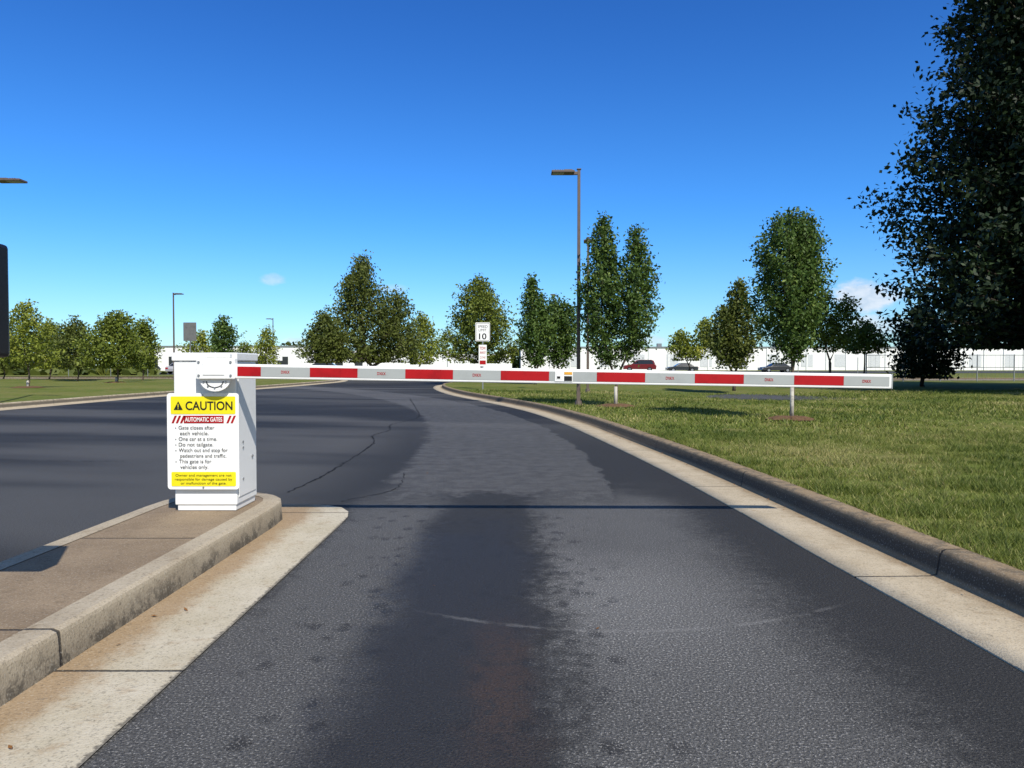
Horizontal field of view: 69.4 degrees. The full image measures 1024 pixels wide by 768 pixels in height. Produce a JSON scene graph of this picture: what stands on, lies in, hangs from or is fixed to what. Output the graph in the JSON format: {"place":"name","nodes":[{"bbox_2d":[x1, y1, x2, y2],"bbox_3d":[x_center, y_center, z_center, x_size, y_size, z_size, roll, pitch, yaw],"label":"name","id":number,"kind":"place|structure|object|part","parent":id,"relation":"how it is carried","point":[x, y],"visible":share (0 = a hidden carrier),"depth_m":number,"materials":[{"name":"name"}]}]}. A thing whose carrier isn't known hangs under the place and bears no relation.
{"place":"outdoors","nodes":[
{"label":"outdoors","id":0,"kind":"place"},
{"bbox_2d":[0,379,326,402],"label":"lawn","id":1,"kind":"structure","parent":0,"point":[57,388],"depth_m":32.50,"materials":[{"name":"plant"}]},
{"bbox_2d":[0,178,27,182],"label":"street lamp","id":2,"kind":"object","parent":1,"relation":"on","point":[10,180],"visible":1,"depth_m":19.25,"materials":[{"name":"brown metal"}]},
{"bbox_2d":[11,386,40,387],"bbox_3d":[-20.320,0.118,31.035,1.269,0.060,1.305,0,1,0],"label":"mulch bed","id":3,"kind":"object","parent":1,"relation":"on","point":[27,387],"visible":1,"depth_m":30.72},
{"bbox_2d":[0,298,69,385],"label":"young tree","id":4,"kind":"object","parent":1,"relation":"on","point":[21,334],"visible":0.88,"depth_m":30.82,"materials":[{"name":"green plant"}]},
{"bbox_2d":[14,318,65,378],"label":"young tree","id":5,"kind":"object","parent":1,"relation":"on","point":[51,323],"visible":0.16,"depth_m":54.45,"materials":[{"name":"green plant"}]},
{"bbox_2d":[44,314,97,380],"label":"young tree","id":6,"kind":"object","parent":1,"relation":"on","point":[67,363],"visible":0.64,"depth_m":49.26,"materials":[{"name":"green plant"}]},
{"bbox_2d":[65,309,154,381],"bbox_3d":[-21.430,-2.004,39.687,4.694,4.108,3.566,1,2,23],"label":"young tree","id":7,"kind":"object","parent":1,"relation":"on","point":[112,332],"visible":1,"depth_m":39.41,"materials":[{"name":"green plant"}]},
{"bbox_2d":[125,315,164,379],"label":"young tree","id":8,"kind":"object","parent":1,"relation":"on","point":[147,338],"visible":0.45,"depth_m":47.84,"materials":[{"name":"green plant"}]},
{"bbox_2d":[173,293,183,379],"bbox_3d":[-23.006,-3.259,50.876,0.800,6.030,0.340,0,1,11],"label":"street lamp","id":9,"kind":"object","parent":1,"relation":"on","point":[174,329],"visible":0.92,"depth_m":50.90,"materials":[{"name":"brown metal"}]},
{"bbox_2d":[183,322,195,352],"bbox_3d":[-17.400,-1.649,39.984,0.700,3.350,0.066,0,1,0],"label":"traffic sign","id":10,"kind":"object","parent":1,"relation":"on","point":[189,331],"visible":0.88,"depth_m":39.92,"materials":[{"name":"metal"}]},
{"bbox_2d":[312,363,336,365],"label":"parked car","id":11,"kind":"object","parent":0,"point":[323,364],"visible":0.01,"depth_m":79.16,"materials":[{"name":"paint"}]},
{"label":"windows","id":12,"kind":"part","parent":11,"relation":"part of","materials":[{"name":"black glass"}]},
{"bbox_2d":[0,0,1013,361],"label":"sky","id":13,"kind":"structure","parent":0,"point":[232,157],"materials":[{"name":"blue"}]},
{"bbox_2d":[0,380,1023,767],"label":"asphalt road","id":14,"kind":"structure","parent":0,"point":[404,624],"depth_m":3.34,"materials":[{"name":"grey asphalt"}]},
{"bbox_2d":[0,493,347,767],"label":"traffic island","id":15,"kind":"structure","parent":14,"relation":"on","point":[79,685],"depth_m":3.31,"materials":[{"name":"concrete"}]},
{"bbox_2d":[0,244,9,357],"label":"card reader pedestal","id":16,"kind":"object","parent":15,"relation":"on","point":[4,322],"visible":1,"depth_m":2.70,"materials":[{"name":"black plastic"}]},
{"bbox_2d":[172,353,892,509],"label":"barrier gate","id":17,"kind":"structure","parent":15,"relation":"on","point":[214,373],"depth_m":4.98,"materials":[{"name":"metal"}]},
{"bbox_2d":[167,393,239,488],"bbox_3d":[-2.121,0.393,5.090,0.492,0.662,0.042,0,1,0],"label":"caution sign","id":18,"kind":"object","parent":17,"relation":"attached to","point":[203,452],"visible":1,"depth_m":5.08,"materials":[{"name":"metal"}]},
{"bbox_2d":[238,379,255,496],"bbox_3d":[-1.902,0.329,5.310,0.005,0.910,0.340,0,1,0],"label":"side door","id":19,"kind":"structure","parent":17,"relation":"in","point":[246,387],"depth_m":5.31,"materials":[{"name":"white metal"}]},
{"bbox_2d":[287,399,419,491],"bbox_3d":[-2.450,0.745,16.416,0.782,0.001,19.367,0,1,-5],"label":"road crack","id":20,"kind":"object","parent":14,"relation":"on","point":[353,456],"visible":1,"depth_m":9.38,"materials":[{"name":"black asphalt"}]},
{"bbox_2d":[324,504,508,506],"bbox_3d":[-0.732,1.001,6.077,1.682,0.001,0.134,0,1,0],"label":"road crack","id":21,"kind":"object","parent":14,"relation":"on","point":[429,506],"visible":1,"depth_m":6.05,"materials":[{"name":"black asphalt"}]},
{"bbox_2d":[8,424,964,748],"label":"fallen leaves","id":22,"kind":"object","parent":14,"relation":"on","point":[596,628],"visible":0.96,"depth_m":3.38,"materials":[{"name":"brown plant"}]},
{"bbox_2d":[433,380,1023,672],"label":"road kerb","id":23,"kind":"structure","parent":14,"relation":"on","point":[936,579],"depth_m":4.62,"materials":[{"name":"concrete"}]},
{"bbox_2d":[0,370,1023,377],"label":"lawn","id":24,"kind":"structure","parent":0,"point":[987,375],"depth_m":76.71,"materials":[{"name":"plant"}]},
{"bbox_2d":[234,340,255,361],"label":"young tree","id":25,"kind":"object","parent":24,"relation":"on","point":[244,345],"visible":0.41,"depth_m":79.72,"materials":[{"name":"green plant"}]},
{"bbox_2d":[0,341,519,374],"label":"tree line","id":26,"kind":"object","parent":24,"relation":"on","point":[135,371],"visible":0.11,"depth_m":79.82,"materials":[{"name":"green plant"}]},
{"bbox_2d":[248,323,282,364],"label":"young tree","id":27,"kind":"object","parent":24,"relation":"on","point":[267,343],"visible":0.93,"depth_m":71.67,"materials":[{"name":"green plant"}]},
{"bbox_2d":[404,311,444,366],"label":"oak tree","id":28,"kind":"object","parent":24,"relation":"on","point":[427,333],"visible":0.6,"depth_m":71.54,"materials":[{"name":"green plant"}]},
{"bbox_2d":[159,371,1023,374],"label":"parking lot surface","id":29,"kind":"object","parent":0,"point":[843,372],"depth_m":128.46,"materials":[{"name":"grey asphalt"}]},
{"bbox_2d":[165,363,172,373],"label":"parked car","id":30,"kind":"object","parent":29,"relation":"on","point":[169,368],"visible":0.29,"depth_m":87.84,"materials":[{"name":"paint"}]},
{"bbox_2d":[623,360,656,369],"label":"suv","id":31,"kind":"object","parent":29,"relation":"on","point":[647,364],"visible":0.76,"depth_m":105.05,"materials":[{"name":"paint"}]},
{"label":"windows","id":32,"kind":"part","parent":31,"relation":"part of","materials":[{"name":"black glass"}]},
{"bbox_2d":[665,363,698,370],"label":"parked car","id":33,"kind":"object","parent":29,"relation":"on","point":[681,366],"visible":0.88,"depth_m":111.08,"materials":[{"name":"paint"}]},
{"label":"windows","id":34,"kind":"part","parent":33,"relation":"part of","materials":[{"name":"black glass"}]},
{"bbox_2d":[758,363,790,372],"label":"parked car","id":35,"kind":"object","parent":29,"relation":"on","point":[782,367],"visible":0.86,"depth_m":107.15,"materials":[{"name":"paint"}]},
{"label":"windows","id":36,"kind":"part","parent":35,"relation":"part of","materials":[{"name":"black glass"}]},
{"bbox_2d":[445,381,1023,569],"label":"lawn","id":37,"kind":"structure","parent":0,"point":[898,385],"depth_m":16.61,"materials":[{"name":"plant"}]},
{"bbox_2d":[428,273,522,367],"bbox_3d":[-1.797,-3.410,44.870,6.630,6.700,5.548,0,1,0],"label":"oak tree","id":38,"kind":"object","parent":37,"relation":"on","point":[479,300],"visible":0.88,"depth_m":44.24,"materials":[{"name":"green plant"}]},
{"bbox_2d":[475,322,489,388],"bbox_3d":[-1.250,-1.195,31.591,0.620,2.857,0.070,0,1,0],"label":"speed limit sign","id":39,"kind":"object","parent":37,"relation":"on","point":[482,331],"visible":0.99,"depth_m":31.54,"materials":[{"name":"metal"}]},
{"bbox_2d":[513,272,557,383],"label":"pear tree","id":40,"kind":"object","parent":37,"relation":"on","point":[536,310],"visible":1,"depth_m":39.73,"materials":[{"name":"green plant"}]},
{"bbox_2d":[541,293,581,368],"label":"pear tree","id":41,"kind":"object","parent":37,"relation":"on","point":[566,330],"visible":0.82,"depth_m":41.62,"materials":[{"name":"green plant"}]},
{"bbox_2d":[551,168,581,404],"bbox_3d":[1.398,-2.457,18.845,0.797,6.010,0.340,0,1,0],"label":"street lamp","id":42,"kind":"object","parent":37,"relation":"on","point":[566,172],"visible":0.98,"depth_m":18.78,"materials":[{"name":"brown metal"}]},
{"bbox_2d":[584,237,589,391],"bbox_3d":[2.970,-2.692,28.942,0.340,5.980,0.799,0,1,6],"label":"street lamp","id":43,"kind":"object","parent":37,"relation":"on","point":[587,367],"visible":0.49,"depth_m":28.64,"materials":[{"name":"brown metal"}]},
{"bbox_2d":[598,403,633,406],"bbox_3d":[2.554,0.518,18.290,1.070,0.060,0.949,0,1,0],"label":"mulch bed","id":44,"kind":"object","parent":37,"relation":"on","point":[617,405],"visible":0.85,"depth_m":18.08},
{"bbox_2d":[570,210,664,403],"bbox_3d":[2.578,-1.842,18.261,2.301,4.819,1.865,0,1,0],"label":"pear tree","id":45,"kind":"object","parent":37,"relation":"on","point":[634,296],"visible":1,"depth_m":18.06,"materials":[{"name":"green plant"}]},
{"bbox_2d":[696,277,768,390],"bbox_3d":[8.943,-2.055,29.909,2.837,4.680,1.901,0,1,0],"label":"pear tree","id":46,"kind":"object","parent":37,"relation":"on","point":[729,347],"visible":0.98,"depth_m":29.67,"materials":[{"name":"green plant"}]},
{"bbox_2d":[765,415,813,420],"bbox_3d":[5.243,0.626,13.932,0.940,0.060,0.963,0,1,0],"label":"mulch bed","id":47,"kind":"object","parent":37,"relation":"on","point":[794,417],"visible":0.92,"depth_m":13.71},
{"bbox_2d":[739,206,841,415],"bbox_3d":[5.196,-1.327,13.829,1.695,4.007,1.823,0,1,0],"label":"pear tree","id":48,"kind":"object","parent":37,"relation":"on","point":[796,261],"visible":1,"depth_m":13.62,"materials":[{"name":"green plant"}]},
{"bbox_2d":[646,427,1023,570],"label":"grass","id":49,"kind":"structure","parent":37,"relation":"on","point":[834,485],"depth_m":6.84,"materials":[{"name":"green plant"}]},
{"bbox_2d":[806,289,870,372],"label":"young tree","id":50,"kind":"object","parent":37,"relation":"on","point":[834,337],"visible":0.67,"depth_m":34.71,"materials":[{"name":"green plant"}]},
{"bbox_2d":[840,315,893,373],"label":"young tree","id":51,"kind":"object","parent":37,"relation":"on","point":[873,340],"visible":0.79,"depth_m":37.45,"materials":[{"name":"green plant"}]},
{"bbox_2d":[882,300,973,386],"bbox_3d":[19.879,-1.974,35.508,3.998,4.330,3.964,0,1,0],"label":"oak tree","id":52,"kind":"object","parent":37,"relation":"on","point":[923,362],"visible":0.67,"depth_m":34.84,"materials":[{"name":"green plant"}]},
{"bbox_2d":[847,0,1023,351],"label":"oak tree","id":53,"kind":"object","parent":37,"relation":"on","point":[995,88],"visible":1,"depth_m":28.18,"materials":[{"name":"green plant"}]},
{"bbox_2d":[929,63,1021,351],"bbox_3d":[26.276,-9.163,34.112,12.233,19.004,14.631,0,1,0],"label":"oak tree","id":54,"kind":"object","parent":37,"relation":"on","point":[954,96],"depth_m":35.53,"materials":[{"name":"green plant"}]},
{"bbox_2d":[916,381,1023,381],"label":"lawn verge","id":55,"kind":"structure","parent":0,"point":[971,381],"depth_m":47.55,"materials":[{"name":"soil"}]},
{"bbox_2d":[665,317,716,370],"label":"young tree","id":56,"kind":"object","parent":55,"relation":"on","point":[682,344],"visible":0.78,"depth_m":49.61,"materials":[{"name":"green plant"}]},
{"bbox_2d":[866,354,1023,380],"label":"chain link fence","id":57,"kind":"object","parent":55,"relation":"on","point":[995,367],"visible":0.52,"depth_m":47.97,"materials":[{"name":"metal"}]},
{"label":"ground","id":58,"kind":"structure","parent":0,"visible":0},
{"bbox_2d":[0,327,29,378],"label":"young tree","id":59,"kind":"object","parent":58,"relation":"on","point":[3,366],"visible":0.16,"depth_m":55.98,"materials":[{"name":"green plant"}]},
{"bbox_2d":[0,378,347,409],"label":"road kerb","id":60,"kind":"structure","parent":58,"relation":"on","point":[37,403],"depth_m":25.31,"materials":[{"name":"concrete"}]},
{"bbox_2d":[175,329,212,352],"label":"young tree","id":61,"kind":"object","parent":58,"relation":"on","point":[201,342],"visible":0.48,"depth_m":65.58,"materials":[{"name":"green plant"}]},
{"bbox_2d":[207,315,247,352],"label":"pear tree","id":62,"kind":"object","parent":58,"relation":"on","point":[224,333],"visible":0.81,"depth_m":59.66,"materials":[{"name":"green plant"}]},
{"bbox_2d":[292,307,360,364],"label":"oak tree","id":63,"kind":"object","parent":58,"relation":"on","point":[324,327],"visible":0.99,"depth_m":62.18,"materials":[{"name":"green plant"}]},
{"bbox_2d":[146,346,511,370],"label":"warehouse","id":64,"kind":"structure","parent":58,"relation":"on","point":[289,357],"depth_m":149.96,"materials":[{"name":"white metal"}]},
{"bbox_2d":[153,357,362,365],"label":"windows","id":65,"kind":"structure","parent":64,"relation":"in","point":[284,361],"depth_m":149.86,"materials":[{"name":"grey glass"}]},
{"bbox_2d":[318,249,426,365],"bbox_3d":[-12.756,-6.267,65.850,10.520,11.445,7.505,-1,2,-26],"label":"oak tree","id":66,"kind":"object","parent":58,"relation":"on","point":[390,334],"visible":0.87,"depth_m":65.00,"materials":[{"name":"green plant"}]},
{"bbox_2d":[0,376,1023,379],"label":"road kerb","id":67,"kind":"structure","parent":58,"relation":"on","point":[893,378],"depth_m":61.46,"materials":[{"name":"concrete"}]},
{"bbox_2d":[465,388,1023,432],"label":"grass","id":68,"kind":"structure","parent":58,"relation":"on","point":[970,408],"depth_m":17.00,"materials":[{"name":"green plant"}]},
{"bbox_2d":[520,343,1023,369],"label":"warehouse","id":69,"kind":"structure","parent":58,"relation":"on","point":[660,357],"depth_m":164.89,"materials":[{"name":"white concrete"}]},
{"bbox_2d":[566,354,1013,366],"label":"dock doors","id":70,"kind":"structure","parent":69,"relation":"in","point":[840,359],"depth_m":164.87,"materials":[{"name":"white metal"}]},
{"bbox_2d":[856,353,860,373],"bbox_3d":[29.000,-1.618,61.992,0.400,2.200,0.066,0,1,0],"label":"parking sign","id":71,"kind":"object","parent":58,"relation":"on","point":[858,355],"visible":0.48,"depth_m":61.94,"materials":[{"name":"metal"}]}
]}

